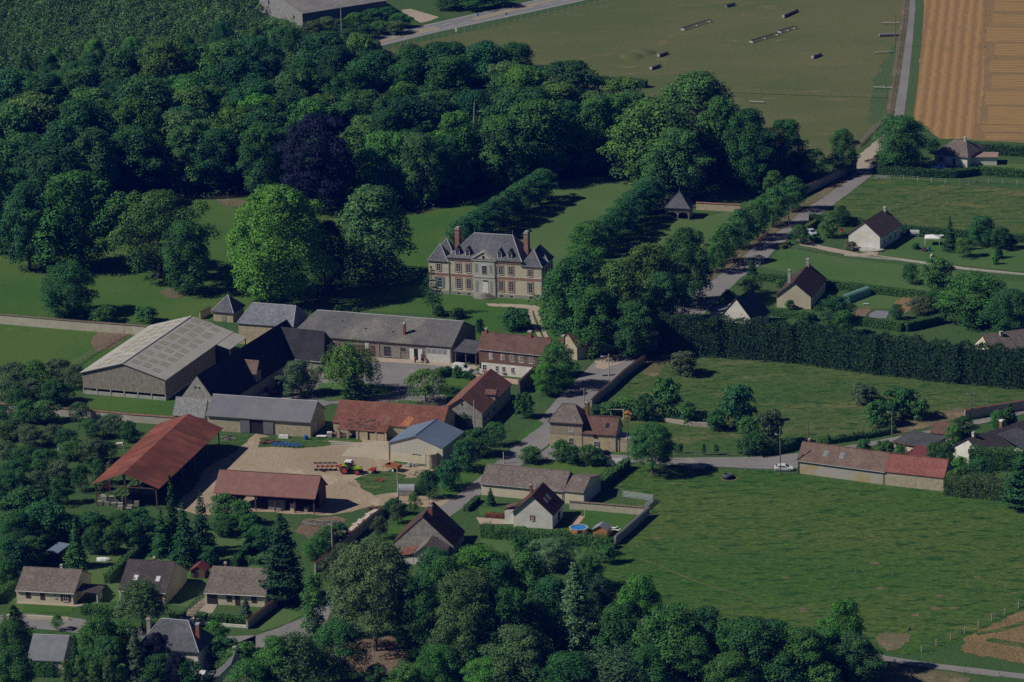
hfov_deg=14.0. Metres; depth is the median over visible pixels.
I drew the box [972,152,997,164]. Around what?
flat garage
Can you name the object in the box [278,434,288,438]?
water tank
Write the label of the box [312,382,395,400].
court island
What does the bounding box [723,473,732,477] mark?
tyre trough
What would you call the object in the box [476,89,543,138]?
broadleaf tree
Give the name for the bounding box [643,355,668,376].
dry weeds
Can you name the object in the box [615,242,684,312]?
broadleaf tree
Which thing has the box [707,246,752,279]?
dry verge
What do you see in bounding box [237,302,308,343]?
pale slate house
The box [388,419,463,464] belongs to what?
blue workshop
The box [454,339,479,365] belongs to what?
timber lean to
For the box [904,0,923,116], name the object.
lane verge
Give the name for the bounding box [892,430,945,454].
flat roof annex
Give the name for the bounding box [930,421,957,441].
red tile garage
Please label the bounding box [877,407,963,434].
dry bank
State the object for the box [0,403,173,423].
orchard wall
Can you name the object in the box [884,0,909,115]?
hedge bank
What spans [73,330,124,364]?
pasture fence
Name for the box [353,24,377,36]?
fruit tree
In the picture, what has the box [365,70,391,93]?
broadleaf tree
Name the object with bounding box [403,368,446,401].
fruit tree
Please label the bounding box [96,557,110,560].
covered boat
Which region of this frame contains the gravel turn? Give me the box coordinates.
[486,303,539,309]
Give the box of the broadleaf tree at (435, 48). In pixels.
[416,41,483,90]
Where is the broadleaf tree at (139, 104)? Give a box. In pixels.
[111,96,168,181]
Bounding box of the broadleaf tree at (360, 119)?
[345,114,377,166]
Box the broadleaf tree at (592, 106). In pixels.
[564,95,632,173]
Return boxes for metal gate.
[622,490,652,499]
[644,496,653,509]
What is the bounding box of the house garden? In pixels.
[441,373,475,398]
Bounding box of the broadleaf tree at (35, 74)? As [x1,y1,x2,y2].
[29,71,41,79]
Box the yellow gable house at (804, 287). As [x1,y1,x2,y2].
[775,258,826,308]
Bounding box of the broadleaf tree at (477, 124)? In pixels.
[460,119,490,168]
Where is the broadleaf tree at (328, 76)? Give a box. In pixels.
[318,71,340,98]
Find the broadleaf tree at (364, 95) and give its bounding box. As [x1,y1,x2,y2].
[342,89,379,125]
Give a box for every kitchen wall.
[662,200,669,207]
[696,202,740,211]
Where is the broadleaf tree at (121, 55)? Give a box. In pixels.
[99,47,141,86]
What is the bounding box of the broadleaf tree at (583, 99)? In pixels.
[571,97,615,162]
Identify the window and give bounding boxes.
[60,594,70,601]
[383,346,390,356]
[435,277,444,287]
[456,263,460,271]
[456,278,460,288]
[466,264,470,272]
[466,279,471,289]
[481,265,486,273]
[498,266,502,274]
[499,281,503,291]
[508,266,513,275]
[509,281,513,291]
[528,269,531,276]
[528,283,532,293]
[569,438,573,445]
[937,156,944,162]
[952,158,955,165]
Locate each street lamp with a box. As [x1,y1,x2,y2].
[601,354,609,381]
[775,431,780,474]
[888,412,892,436]
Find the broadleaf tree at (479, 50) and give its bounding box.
[460,39,509,89]
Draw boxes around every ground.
[0,0,1023,681]
[326,636,405,674]
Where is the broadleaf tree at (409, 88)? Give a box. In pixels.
[390,81,423,107]
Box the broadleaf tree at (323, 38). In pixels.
[296,31,348,66]
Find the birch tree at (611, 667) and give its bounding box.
[570,644,655,681]
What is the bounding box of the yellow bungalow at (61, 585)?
[15,564,104,604]
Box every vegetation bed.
[853,307,871,315]
[869,310,889,317]
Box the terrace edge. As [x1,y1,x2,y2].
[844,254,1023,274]
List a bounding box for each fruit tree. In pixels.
[0,361,28,381]
[0,379,27,402]
[0,404,13,420]
[0,420,23,439]
[0,440,18,462]
[0,460,32,478]
[0,484,48,522]
[0,534,37,575]
[0,561,14,585]
[4,388,30,406]
[8,446,37,468]
[9,399,39,423]
[11,423,43,446]
[13,555,31,572]
[14,497,73,544]
[16,378,44,397]
[21,359,51,382]
[24,469,52,492]
[27,400,62,421]
[30,448,61,470]
[34,379,67,403]
[38,423,64,443]
[42,358,69,380]
[47,460,71,479]
[47,513,86,542]
[48,478,75,503]
[50,613,63,629]
[53,382,78,400]
[53,428,79,443]
[57,439,87,459]
[62,364,83,386]
[67,401,89,420]
[69,464,93,490]
[72,625,96,650]
[74,417,102,437]
[74,511,105,539]
[75,437,108,463]
[88,457,106,483]
[93,440,118,460]
[95,413,124,437]
[99,525,124,553]
[117,420,139,441]
[119,521,146,549]
[124,507,157,531]
[168,658,209,681]
[205,492,241,516]
[205,641,226,670]
[213,637,237,659]
[213,646,254,668]
[225,498,255,525]
[234,641,263,660]
[237,513,262,532]
[238,525,273,550]
[258,22,276,33]
[268,26,289,42]
[281,33,306,41]
[301,20,324,34]
[313,525,345,549]
[316,16,337,31]
[317,555,336,583]
[326,18,355,32]
[327,542,347,557]
[328,521,349,533]
[337,28,357,41]
[343,12,372,28]
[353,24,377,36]
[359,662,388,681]
[361,8,383,23]
[369,516,388,538]
[370,20,392,33]
[378,6,396,21]
[383,20,407,33]
[383,498,408,513]
[385,663,420,681]
[388,12,413,27]
[389,503,406,522]
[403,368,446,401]
[407,492,423,513]
[415,469,439,498]
[431,0,468,9]
[433,458,462,488]
[450,439,480,470]
[459,426,498,456]
[460,0,493,9]
[484,0,513,6]
[484,421,506,442]
[515,445,543,463]
[547,438,571,462]
[564,445,583,464]
[576,443,598,464]
[576,553,604,585]
[591,448,608,465]
[600,449,611,462]
[736,274,763,291]
[748,654,815,681]
[802,661,841,681]
[811,295,856,323]
[831,309,856,331]
[900,263,922,283]
[905,295,933,315]
[918,256,955,286]
[923,289,943,310]
[923,441,941,457]
[924,138,941,152]
[943,423,961,445]
[950,455,970,476]
[953,237,976,256]
[953,415,979,437]
[957,456,1000,478]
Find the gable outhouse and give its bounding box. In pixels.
[560,329,594,359]
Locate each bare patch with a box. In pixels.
[157,288,186,297]
[215,198,248,207]
[295,516,346,537]
[307,296,331,305]
[420,207,435,212]
[720,476,738,480]
[831,664,970,681]
[876,625,914,650]
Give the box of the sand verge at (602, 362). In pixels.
[595,353,632,368]
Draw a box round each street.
[0,614,255,643]
[537,410,1023,468]
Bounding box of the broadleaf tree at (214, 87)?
[195,83,227,116]
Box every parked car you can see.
[258,390,268,396]
[264,387,276,394]
[774,463,793,471]
[807,228,817,234]
[931,164,946,169]
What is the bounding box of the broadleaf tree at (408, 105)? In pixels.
[374,95,440,167]
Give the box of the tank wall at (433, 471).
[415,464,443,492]
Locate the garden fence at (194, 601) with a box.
[184,591,203,613]
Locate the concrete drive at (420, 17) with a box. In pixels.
[402,9,437,22]
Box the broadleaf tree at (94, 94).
[68,86,116,122]
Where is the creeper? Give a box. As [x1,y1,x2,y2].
[455,412,466,427]
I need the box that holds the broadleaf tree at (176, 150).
[159,124,210,193]
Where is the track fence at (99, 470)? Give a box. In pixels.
[77,459,112,489]
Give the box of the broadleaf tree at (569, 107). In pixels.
[546,99,602,172]
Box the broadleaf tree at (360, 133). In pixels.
[330,123,387,194]
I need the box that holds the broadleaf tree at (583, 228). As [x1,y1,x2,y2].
[564,219,619,270]
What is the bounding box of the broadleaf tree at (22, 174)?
[0,166,47,230]
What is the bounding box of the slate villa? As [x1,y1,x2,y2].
[140,615,214,670]
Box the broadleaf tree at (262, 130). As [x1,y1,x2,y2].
[236,120,286,192]
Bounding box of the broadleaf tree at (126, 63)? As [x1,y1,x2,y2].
[108,52,137,73]
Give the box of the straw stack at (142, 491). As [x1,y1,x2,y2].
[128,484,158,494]
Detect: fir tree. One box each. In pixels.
[160,474,182,553]
[167,502,201,571]
[190,488,219,558]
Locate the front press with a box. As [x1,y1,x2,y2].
[367,466,377,473]
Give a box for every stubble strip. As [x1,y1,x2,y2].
[981,125,1023,130]
[985,28,1023,41]
[985,91,1023,104]
[985,134,1023,139]
[988,107,1023,124]
[989,60,1023,72]
[991,74,1023,89]
[992,14,1023,26]
[994,0,1023,10]
[994,44,1023,55]
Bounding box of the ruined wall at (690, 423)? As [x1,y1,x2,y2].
[630,413,712,427]
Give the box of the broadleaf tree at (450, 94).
[435,89,457,107]
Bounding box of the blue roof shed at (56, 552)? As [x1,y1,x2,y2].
[46,542,69,562]
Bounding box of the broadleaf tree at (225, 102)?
[217,95,240,119]
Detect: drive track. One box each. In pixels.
[528,307,541,336]
[532,305,547,336]
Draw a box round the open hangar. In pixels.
[91,414,222,509]
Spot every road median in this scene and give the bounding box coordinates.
[380,27,439,41]
[472,0,555,20]
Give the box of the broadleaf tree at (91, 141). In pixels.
[70,126,119,209]
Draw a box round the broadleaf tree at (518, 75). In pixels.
[494,63,549,101]
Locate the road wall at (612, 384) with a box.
[590,355,645,406]
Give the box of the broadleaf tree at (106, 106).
[82,98,138,154]
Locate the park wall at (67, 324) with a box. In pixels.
[0,314,147,334]
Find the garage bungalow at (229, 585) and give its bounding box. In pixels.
[204,561,270,606]
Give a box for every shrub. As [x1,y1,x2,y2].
[612,397,636,409]
[652,377,683,415]
[669,350,698,376]
[679,401,697,423]
[706,408,726,430]
[713,444,719,454]
[755,408,783,443]
[882,386,920,419]
[911,397,929,420]
[990,255,999,264]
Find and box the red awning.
[907,446,929,455]
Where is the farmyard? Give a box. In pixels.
[175,434,449,514]
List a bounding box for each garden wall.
[569,500,643,514]
[614,506,649,544]
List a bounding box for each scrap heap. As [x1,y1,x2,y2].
[297,519,339,525]
[362,505,380,510]
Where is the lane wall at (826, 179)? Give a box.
[784,161,856,199]
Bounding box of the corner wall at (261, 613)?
[245,598,277,628]
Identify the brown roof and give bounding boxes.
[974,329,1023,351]
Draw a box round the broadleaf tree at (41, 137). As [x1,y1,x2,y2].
[39,127,79,146]
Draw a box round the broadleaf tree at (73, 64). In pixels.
[53,60,84,71]
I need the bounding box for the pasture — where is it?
[0,324,132,395]
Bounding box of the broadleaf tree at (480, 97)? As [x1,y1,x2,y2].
[447,89,502,147]
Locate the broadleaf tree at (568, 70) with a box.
[538,59,611,101]
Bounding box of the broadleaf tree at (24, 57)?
[16,50,34,72]
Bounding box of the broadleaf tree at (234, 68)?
[192,54,275,104]
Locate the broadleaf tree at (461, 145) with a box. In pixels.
[437,122,476,177]
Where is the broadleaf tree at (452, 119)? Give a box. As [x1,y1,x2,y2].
[428,110,486,187]
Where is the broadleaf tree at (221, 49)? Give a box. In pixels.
[193,40,252,84]
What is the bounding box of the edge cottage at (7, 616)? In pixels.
[0,614,18,650]
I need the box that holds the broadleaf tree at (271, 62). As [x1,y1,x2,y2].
[256,54,291,78]
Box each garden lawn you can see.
[5,528,277,613]
[478,507,504,515]
[480,539,588,558]
[526,459,607,474]
[561,510,635,534]
[855,294,921,308]
[877,236,1023,271]
[897,157,1023,169]
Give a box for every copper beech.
[272,111,359,211]
[307,219,356,296]
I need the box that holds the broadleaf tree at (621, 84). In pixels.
[602,76,651,138]
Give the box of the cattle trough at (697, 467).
[691,465,705,469]
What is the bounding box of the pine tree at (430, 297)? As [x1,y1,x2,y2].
[419,266,442,314]
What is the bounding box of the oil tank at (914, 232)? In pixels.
[910,230,919,236]
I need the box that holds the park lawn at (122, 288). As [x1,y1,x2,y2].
[0,172,658,341]
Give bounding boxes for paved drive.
[186,598,216,620]
[476,517,507,523]
[796,238,877,255]
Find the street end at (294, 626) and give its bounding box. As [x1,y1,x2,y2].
[236,596,332,647]
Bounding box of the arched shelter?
[398,484,414,495]
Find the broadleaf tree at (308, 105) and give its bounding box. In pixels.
[285,97,344,160]
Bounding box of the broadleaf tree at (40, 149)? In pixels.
[11,137,92,230]
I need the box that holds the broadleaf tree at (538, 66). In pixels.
[531,65,553,78]
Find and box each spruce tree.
[62,519,89,568]
[66,635,85,681]
[147,507,172,558]
[257,513,306,602]
[340,359,365,400]
[941,216,957,252]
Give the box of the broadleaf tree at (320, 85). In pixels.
[288,66,325,95]
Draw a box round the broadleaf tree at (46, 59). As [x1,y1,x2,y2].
[38,53,64,73]
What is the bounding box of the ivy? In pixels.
[28,661,54,677]
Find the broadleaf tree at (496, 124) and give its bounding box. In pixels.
[467,114,535,187]
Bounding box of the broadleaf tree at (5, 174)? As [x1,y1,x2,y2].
[0,162,24,251]
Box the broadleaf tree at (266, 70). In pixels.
[227,63,273,87]
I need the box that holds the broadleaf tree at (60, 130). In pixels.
[42,121,100,171]
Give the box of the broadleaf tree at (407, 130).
[388,127,431,192]
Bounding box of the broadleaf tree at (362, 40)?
[340,31,383,55]
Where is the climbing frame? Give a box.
[624,410,636,420]
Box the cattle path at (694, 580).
[640,558,753,597]
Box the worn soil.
[91,332,130,350]
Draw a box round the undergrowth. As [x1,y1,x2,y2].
[30,163,625,232]
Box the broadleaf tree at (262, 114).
[232,108,286,182]
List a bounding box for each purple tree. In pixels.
[140,631,172,679]
[160,652,195,681]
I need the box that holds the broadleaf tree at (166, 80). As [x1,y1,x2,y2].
[139,78,172,110]
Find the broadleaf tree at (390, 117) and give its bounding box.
[363,107,427,173]
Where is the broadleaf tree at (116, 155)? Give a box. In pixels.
[85,130,134,194]
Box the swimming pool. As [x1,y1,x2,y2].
[569,524,588,534]
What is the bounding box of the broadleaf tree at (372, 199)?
[336,184,420,285]
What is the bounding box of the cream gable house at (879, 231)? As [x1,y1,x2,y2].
[847,206,901,251]
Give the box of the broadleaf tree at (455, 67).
[424,52,482,95]
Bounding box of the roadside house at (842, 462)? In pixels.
[797,438,890,484]
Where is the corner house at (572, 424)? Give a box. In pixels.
[547,399,632,451]
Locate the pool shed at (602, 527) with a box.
[592,521,611,536]
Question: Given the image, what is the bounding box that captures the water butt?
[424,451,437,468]
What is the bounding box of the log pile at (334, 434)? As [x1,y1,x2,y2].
[332,432,346,436]
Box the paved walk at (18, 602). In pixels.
[17,601,85,606]
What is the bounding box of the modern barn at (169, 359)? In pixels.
[80,316,246,400]
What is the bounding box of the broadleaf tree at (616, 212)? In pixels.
[596,208,639,238]
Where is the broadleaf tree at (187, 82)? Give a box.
[165,77,222,113]
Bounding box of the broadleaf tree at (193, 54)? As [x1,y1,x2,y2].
[175,43,211,74]
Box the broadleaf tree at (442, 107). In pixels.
[412,91,458,132]
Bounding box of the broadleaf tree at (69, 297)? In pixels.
[39,260,100,317]
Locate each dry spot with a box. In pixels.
[930,606,941,609]
[948,606,960,608]
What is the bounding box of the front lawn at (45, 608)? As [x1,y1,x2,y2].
[22,604,73,612]
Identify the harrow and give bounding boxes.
[271,440,300,447]
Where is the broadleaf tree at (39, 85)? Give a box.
[12,77,64,107]
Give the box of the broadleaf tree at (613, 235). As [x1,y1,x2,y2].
[583,221,623,255]
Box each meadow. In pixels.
[589,353,1023,454]
[597,465,1023,654]
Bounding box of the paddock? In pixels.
[386,0,901,165]
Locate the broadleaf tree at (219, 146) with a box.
[186,127,244,189]
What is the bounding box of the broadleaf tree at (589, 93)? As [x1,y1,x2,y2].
[578,90,614,148]
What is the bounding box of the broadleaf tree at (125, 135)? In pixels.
[105,123,167,193]
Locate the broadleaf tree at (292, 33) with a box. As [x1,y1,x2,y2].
[282,27,303,57]
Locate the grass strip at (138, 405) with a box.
[86,395,174,415]
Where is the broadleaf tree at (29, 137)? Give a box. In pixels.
[2,131,39,166]
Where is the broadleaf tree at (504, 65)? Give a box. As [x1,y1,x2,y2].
[475,60,528,91]
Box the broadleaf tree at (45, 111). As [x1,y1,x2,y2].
[2,90,62,139]
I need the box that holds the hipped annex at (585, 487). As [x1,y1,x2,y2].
[564,473,600,503]
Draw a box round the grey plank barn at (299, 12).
[259,0,387,26]
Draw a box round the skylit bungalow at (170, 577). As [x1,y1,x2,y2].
[118,556,186,602]
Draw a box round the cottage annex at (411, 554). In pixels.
[400,535,449,563]
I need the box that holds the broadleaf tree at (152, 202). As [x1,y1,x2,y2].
[94,189,221,277]
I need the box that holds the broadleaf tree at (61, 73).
[49,70,76,97]
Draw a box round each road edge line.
[342,0,535,45]
[384,0,580,43]
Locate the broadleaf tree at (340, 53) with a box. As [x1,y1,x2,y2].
[314,44,358,88]
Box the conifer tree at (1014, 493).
[999,450,1023,508]
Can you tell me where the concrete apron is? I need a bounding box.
[341,441,388,459]
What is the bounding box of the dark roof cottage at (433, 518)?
[392,501,464,555]
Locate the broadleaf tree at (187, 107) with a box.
[161,104,206,156]
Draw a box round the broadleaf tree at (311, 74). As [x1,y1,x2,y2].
[282,67,332,97]
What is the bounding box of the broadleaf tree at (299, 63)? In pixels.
[285,57,319,85]
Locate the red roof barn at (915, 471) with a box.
[884,453,952,490]
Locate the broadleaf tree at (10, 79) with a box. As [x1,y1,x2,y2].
[0,68,55,104]
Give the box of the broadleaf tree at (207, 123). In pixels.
[193,118,221,171]
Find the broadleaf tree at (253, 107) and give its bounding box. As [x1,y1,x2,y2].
[229,104,276,161]
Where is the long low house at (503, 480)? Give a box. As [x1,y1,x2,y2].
[480,463,572,501]
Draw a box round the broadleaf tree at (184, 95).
[165,85,226,120]
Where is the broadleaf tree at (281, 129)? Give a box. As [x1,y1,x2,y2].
[271,126,313,186]
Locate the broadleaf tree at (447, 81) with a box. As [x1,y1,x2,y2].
[430,68,456,91]
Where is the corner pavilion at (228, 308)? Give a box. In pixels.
[211,295,245,322]
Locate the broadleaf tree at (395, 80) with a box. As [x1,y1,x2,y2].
[379,75,406,92]
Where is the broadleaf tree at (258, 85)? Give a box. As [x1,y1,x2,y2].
[228,77,277,106]
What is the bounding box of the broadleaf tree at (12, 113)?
[0,102,40,142]
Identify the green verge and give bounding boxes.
[866,25,898,128]
[975,621,1023,634]
[986,637,1023,647]
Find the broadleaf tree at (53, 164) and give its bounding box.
[26,154,82,241]
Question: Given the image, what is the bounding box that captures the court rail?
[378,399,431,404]
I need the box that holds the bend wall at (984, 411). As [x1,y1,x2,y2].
[964,399,1023,418]
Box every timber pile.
[220,434,236,439]
[259,439,280,444]
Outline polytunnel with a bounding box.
[842,286,871,302]
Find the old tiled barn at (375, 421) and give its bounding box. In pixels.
[332,399,455,440]
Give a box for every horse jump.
[649,64,660,69]
[657,51,667,56]
[681,19,711,29]
[725,2,735,7]
[749,32,779,42]
[778,26,796,32]
[782,9,797,17]
[811,52,821,58]
[879,33,898,36]
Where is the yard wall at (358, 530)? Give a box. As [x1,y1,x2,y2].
[313,497,398,571]
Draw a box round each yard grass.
[213,434,248,444]
[258,436,361,447]
[355,470,405,490]
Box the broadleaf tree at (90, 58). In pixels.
[81,52,108,83]
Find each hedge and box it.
[0,570,21,602]
[17,553,48,573]
[80,603,120,617]
[103,531,154,583]
[168,609,186,618]
[193,611,208,621]
[207,612,228,622]
[227,613,247,624]
[230,534,258,566]
[241,555,261,564]
[435,365,452,377]
[439,384,463,394]
[462,494,479,511]
[479,521,613,547]
[485,511,504,517]
[583,74,647,87]
[590,402,631,416]
[600,458,631,488]
[630,410,719,426]
[656,310,1023,389]
[737,436,797,454]
[757,272,956,301]
[768,306,817,320]
[778,239,791,248]
[799,218,816,233]
[808,213,1023,242]
[808,235,820,240]
[818,425,896,443]
[852,315,903,331]
[876,165,977,178]
[903,312,946,331]
[942,469,1010,500]
[968,444,1022,471]
[974,142,1023,156]
[977,165,1023,177]
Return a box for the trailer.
[383,462,401,471]
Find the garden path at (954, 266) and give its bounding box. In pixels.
[874,255,1023,273]
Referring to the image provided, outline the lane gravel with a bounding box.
[852,141,881,175]
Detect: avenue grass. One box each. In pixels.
[437,176,636,280]
[616,211,733,284]
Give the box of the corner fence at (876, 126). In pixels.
[858,117,883,145]
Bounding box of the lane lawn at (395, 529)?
[320,508,422,590]
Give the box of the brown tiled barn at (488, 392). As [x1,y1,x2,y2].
[446,369,511,427]
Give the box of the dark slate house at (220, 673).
[205,646,253,681]
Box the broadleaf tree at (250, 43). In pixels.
[235,34,281,68]
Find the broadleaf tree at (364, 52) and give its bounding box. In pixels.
[356,48,384,67]
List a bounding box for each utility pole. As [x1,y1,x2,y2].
[331,521,332,545]
[397,469,398,496]
[623,416,630,458]
[895,13,895,47]
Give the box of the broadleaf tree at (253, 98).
[236,92,289,124]
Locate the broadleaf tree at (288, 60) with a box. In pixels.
[269,58,294,76]
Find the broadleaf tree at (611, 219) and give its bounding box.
[599,215,630,248]
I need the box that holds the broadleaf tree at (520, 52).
[486,41,534,83]
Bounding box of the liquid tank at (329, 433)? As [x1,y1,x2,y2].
[327,431,331,436]
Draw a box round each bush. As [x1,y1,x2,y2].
[88,308,104,320]
[93,303,116,321]
[133,305,158,322]
[198,546,217,565]
[334,304,341,310]
[352,307,359,312]
[432,305,445,315]
[448,307,465,318]
[452,365,462,377]
[459,371,471,378]
[467,374,475,381]
[475,319,484,334]
[495,550,513,564]
[498,306,532,330]
[509,536,528,553]
[512,391,535,417]
[530,538,543,551]
[589,536,608,554]
[596,542,618,563]
[598,401,621,416]
[631,392,657,419]
[702,444,705,453]
[719,289,735,304]
[719,383,757,424]
[735,415,760,434]
[738,429,769,454]
[775,278,785,286]
[784,300,795,309]
[798,311,818,326]
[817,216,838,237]
[822,434,831,443]
[844,241,857,250]
[848,382,880,403]
[856,438,871,449]
[860,399,895,426]
[874,439,895,452]
[889,304,903,318]
[894,444,908,453]
[912,243,919,248]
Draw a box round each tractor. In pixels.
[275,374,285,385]
[339,459,362,474]
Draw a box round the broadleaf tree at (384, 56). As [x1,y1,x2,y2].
[363,48,409,88]
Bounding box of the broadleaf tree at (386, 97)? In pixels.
[369,88,406,115]
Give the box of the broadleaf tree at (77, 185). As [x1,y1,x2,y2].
[16,168,134,270]
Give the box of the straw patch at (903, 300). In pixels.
[894,297,910,312]
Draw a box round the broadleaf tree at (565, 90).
[540,79,588,163]
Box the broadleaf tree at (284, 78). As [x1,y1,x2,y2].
[267,69,314,102]
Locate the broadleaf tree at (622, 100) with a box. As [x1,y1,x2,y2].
[596,93,651,162]
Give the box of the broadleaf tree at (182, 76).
[167,73,205,88]
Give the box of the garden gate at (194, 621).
[180,616,198,623]
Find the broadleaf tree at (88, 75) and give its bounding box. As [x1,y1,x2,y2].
[59,65,124,99]
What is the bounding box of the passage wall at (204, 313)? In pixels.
[199,306,210,318]
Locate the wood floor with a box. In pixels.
[1,144,641,221]
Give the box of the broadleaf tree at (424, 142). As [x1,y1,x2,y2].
[392,131,446,204]
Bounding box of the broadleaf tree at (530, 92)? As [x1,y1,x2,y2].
[503,85,564,166]
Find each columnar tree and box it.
[58,659,74,681]
[73,655,88,681]
[88,661,102,681]
[102,656,117,681]
[116,663,130,681]
[299,572,328,638]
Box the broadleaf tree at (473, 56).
[458,47,485,83]
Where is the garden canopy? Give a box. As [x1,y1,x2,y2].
[924,234,939,242]
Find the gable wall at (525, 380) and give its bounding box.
[518,366,535,393]
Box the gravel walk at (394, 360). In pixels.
[344,357,478,368]
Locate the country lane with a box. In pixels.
[440,0,914,515]
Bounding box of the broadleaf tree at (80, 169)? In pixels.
[63,157,90,211]
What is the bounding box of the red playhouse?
[189,560,209,578]
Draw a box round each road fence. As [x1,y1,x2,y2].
[379,0,601,48]
[859,657,1021,676]
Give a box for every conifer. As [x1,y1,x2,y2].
[239,597,252,616]
[485,488,495,505]
[745,257,757,275]
[994,243,1003,257]
[1003,402,1017,425]
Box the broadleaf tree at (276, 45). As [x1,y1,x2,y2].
[259,43,287,58]
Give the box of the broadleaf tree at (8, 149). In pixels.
[0,138,32,166]
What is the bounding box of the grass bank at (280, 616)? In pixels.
[257,607,303,630]
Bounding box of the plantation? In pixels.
[0,0,313,85]
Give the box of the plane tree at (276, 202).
[225,183,341,303]
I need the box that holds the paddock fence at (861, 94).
[730,88,885,97]
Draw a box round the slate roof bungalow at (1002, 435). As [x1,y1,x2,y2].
[952,419,1023,462]
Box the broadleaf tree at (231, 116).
[204,105,261,182]
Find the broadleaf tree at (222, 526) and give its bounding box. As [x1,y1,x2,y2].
[207,513,237,536]
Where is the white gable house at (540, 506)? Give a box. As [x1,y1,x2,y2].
[503,481,564,528]
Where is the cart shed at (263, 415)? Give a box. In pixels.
[206,394,325,436]
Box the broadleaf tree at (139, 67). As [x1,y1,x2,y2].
[130,38,181,79]
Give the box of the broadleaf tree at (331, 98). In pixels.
[296,93,349,135]
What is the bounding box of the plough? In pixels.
[314,462,341,471]
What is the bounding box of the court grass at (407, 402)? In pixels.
[387,400,440,405]
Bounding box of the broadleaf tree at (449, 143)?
[421,134,474,197]
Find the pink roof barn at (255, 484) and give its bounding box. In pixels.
[213,469,327,513]
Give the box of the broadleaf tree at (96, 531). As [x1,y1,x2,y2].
[80,525,107,554]
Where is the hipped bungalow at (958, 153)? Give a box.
[932,136,987,166]
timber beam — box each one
[329,441,359,443]
[330,445,358,446]
[331,443,383,445]
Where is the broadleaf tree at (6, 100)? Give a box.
[0,97,28,127]
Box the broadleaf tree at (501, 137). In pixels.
[490,113,525,163]
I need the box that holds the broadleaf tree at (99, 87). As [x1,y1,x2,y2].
[75,86,110,98]
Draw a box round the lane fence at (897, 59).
[889,2,904,111]
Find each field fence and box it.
[889,175,1017,183]
[893,178,976,208]
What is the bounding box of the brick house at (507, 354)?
[478,328,564,377]
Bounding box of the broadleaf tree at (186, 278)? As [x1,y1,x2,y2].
[159,219,211,292]
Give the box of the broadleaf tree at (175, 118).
[134,108,204,184]
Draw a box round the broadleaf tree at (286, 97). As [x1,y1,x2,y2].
[267,89,305,128]
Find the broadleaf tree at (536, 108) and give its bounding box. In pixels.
[502,98,584,179]
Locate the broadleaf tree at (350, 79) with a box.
[324,68,369,107]
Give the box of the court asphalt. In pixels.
[279,357,479,405]
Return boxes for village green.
[437,420,543,497]
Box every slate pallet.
[101,495,107,501]
[109,495,114,501]
[115,496,120,501]
[127,499,132,504]
[134,500,139,506]
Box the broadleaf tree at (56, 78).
[37,72,69,104]
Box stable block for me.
[298,310,475,362]
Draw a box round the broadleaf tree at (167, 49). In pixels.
[136,38,201,86]
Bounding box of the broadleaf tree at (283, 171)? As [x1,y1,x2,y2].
[280,137,335,196]
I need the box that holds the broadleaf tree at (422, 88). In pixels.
[413,84,434,95]
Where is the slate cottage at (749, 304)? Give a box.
[709,288,769,324]
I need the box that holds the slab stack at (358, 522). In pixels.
[348,509,377,532]
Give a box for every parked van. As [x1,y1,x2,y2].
[198,670,212,681]
[452,362,471,370]
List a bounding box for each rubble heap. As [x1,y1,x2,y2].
[405,462,418,466]
[407,468,432,475]
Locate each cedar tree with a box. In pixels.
[0,604,38,646]
[126,629,148,681]
[545,562,607,666]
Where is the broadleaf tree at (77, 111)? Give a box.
[47,97,120,180]
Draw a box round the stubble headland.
[972,0,1023,142]
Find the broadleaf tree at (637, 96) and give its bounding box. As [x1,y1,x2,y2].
[613,88,651,155]
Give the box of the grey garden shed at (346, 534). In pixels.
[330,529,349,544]
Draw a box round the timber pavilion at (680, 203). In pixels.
[664,191,694,219]
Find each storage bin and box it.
[268,497,285,510]
[290,501,295,510]
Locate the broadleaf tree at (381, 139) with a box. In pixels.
[351,130,424,196]
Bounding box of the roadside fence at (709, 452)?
[673,451,732,455]
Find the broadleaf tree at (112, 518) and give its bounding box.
[102,510,131,532]
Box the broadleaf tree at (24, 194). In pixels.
[0,181,59,269]
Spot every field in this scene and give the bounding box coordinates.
[762,248,1023,307]
[820,176,1023,234]
[913,0,985,138]
[961,610,1023,663]
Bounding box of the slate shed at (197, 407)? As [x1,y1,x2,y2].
[173,396,208,421]
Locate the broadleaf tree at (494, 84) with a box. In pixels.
[484,71,528,96]
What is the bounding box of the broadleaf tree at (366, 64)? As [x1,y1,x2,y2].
[331,56,391,98]
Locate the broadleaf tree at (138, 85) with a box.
[109,72,176,125]
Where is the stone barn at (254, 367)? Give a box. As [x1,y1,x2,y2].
[182,319,336,406]
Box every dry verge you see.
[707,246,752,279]
[750,176,852,246]
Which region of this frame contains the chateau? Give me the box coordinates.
[427,226,554,299]
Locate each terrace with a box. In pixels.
[476,375,530,385]
[570,515,584,525]
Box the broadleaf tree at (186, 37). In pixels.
[176,33,195,49]
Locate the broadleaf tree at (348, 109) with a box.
[329,99,371,164]
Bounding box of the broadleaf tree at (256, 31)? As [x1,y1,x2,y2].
[249,26,266,49]
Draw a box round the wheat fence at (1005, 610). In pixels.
[921,600,1022,651]
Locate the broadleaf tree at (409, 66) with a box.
[384,58,430,92]
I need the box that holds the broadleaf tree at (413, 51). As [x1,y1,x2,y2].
[380,43,435,84]
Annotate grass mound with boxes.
[620,52,643,60]
[630,49,655,55]
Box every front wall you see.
[27,615,68,619]
[199,621,245,627]
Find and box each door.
[207,594,217,604]
[222,314,225,321]
[235,595,239,604]
[240,419,249,432]
[263,420,273,434]
[272,371,277,388]
[314,421,316,432]
[369,346,374,356]
[391,346,400,357]
[409,348,413,359]
[418,349,422,360]
[426,347,449,362]
[483,280,488,292]
[579,347,585,359]
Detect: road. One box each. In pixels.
[359,0,583,49]
[858,653,1023,678]

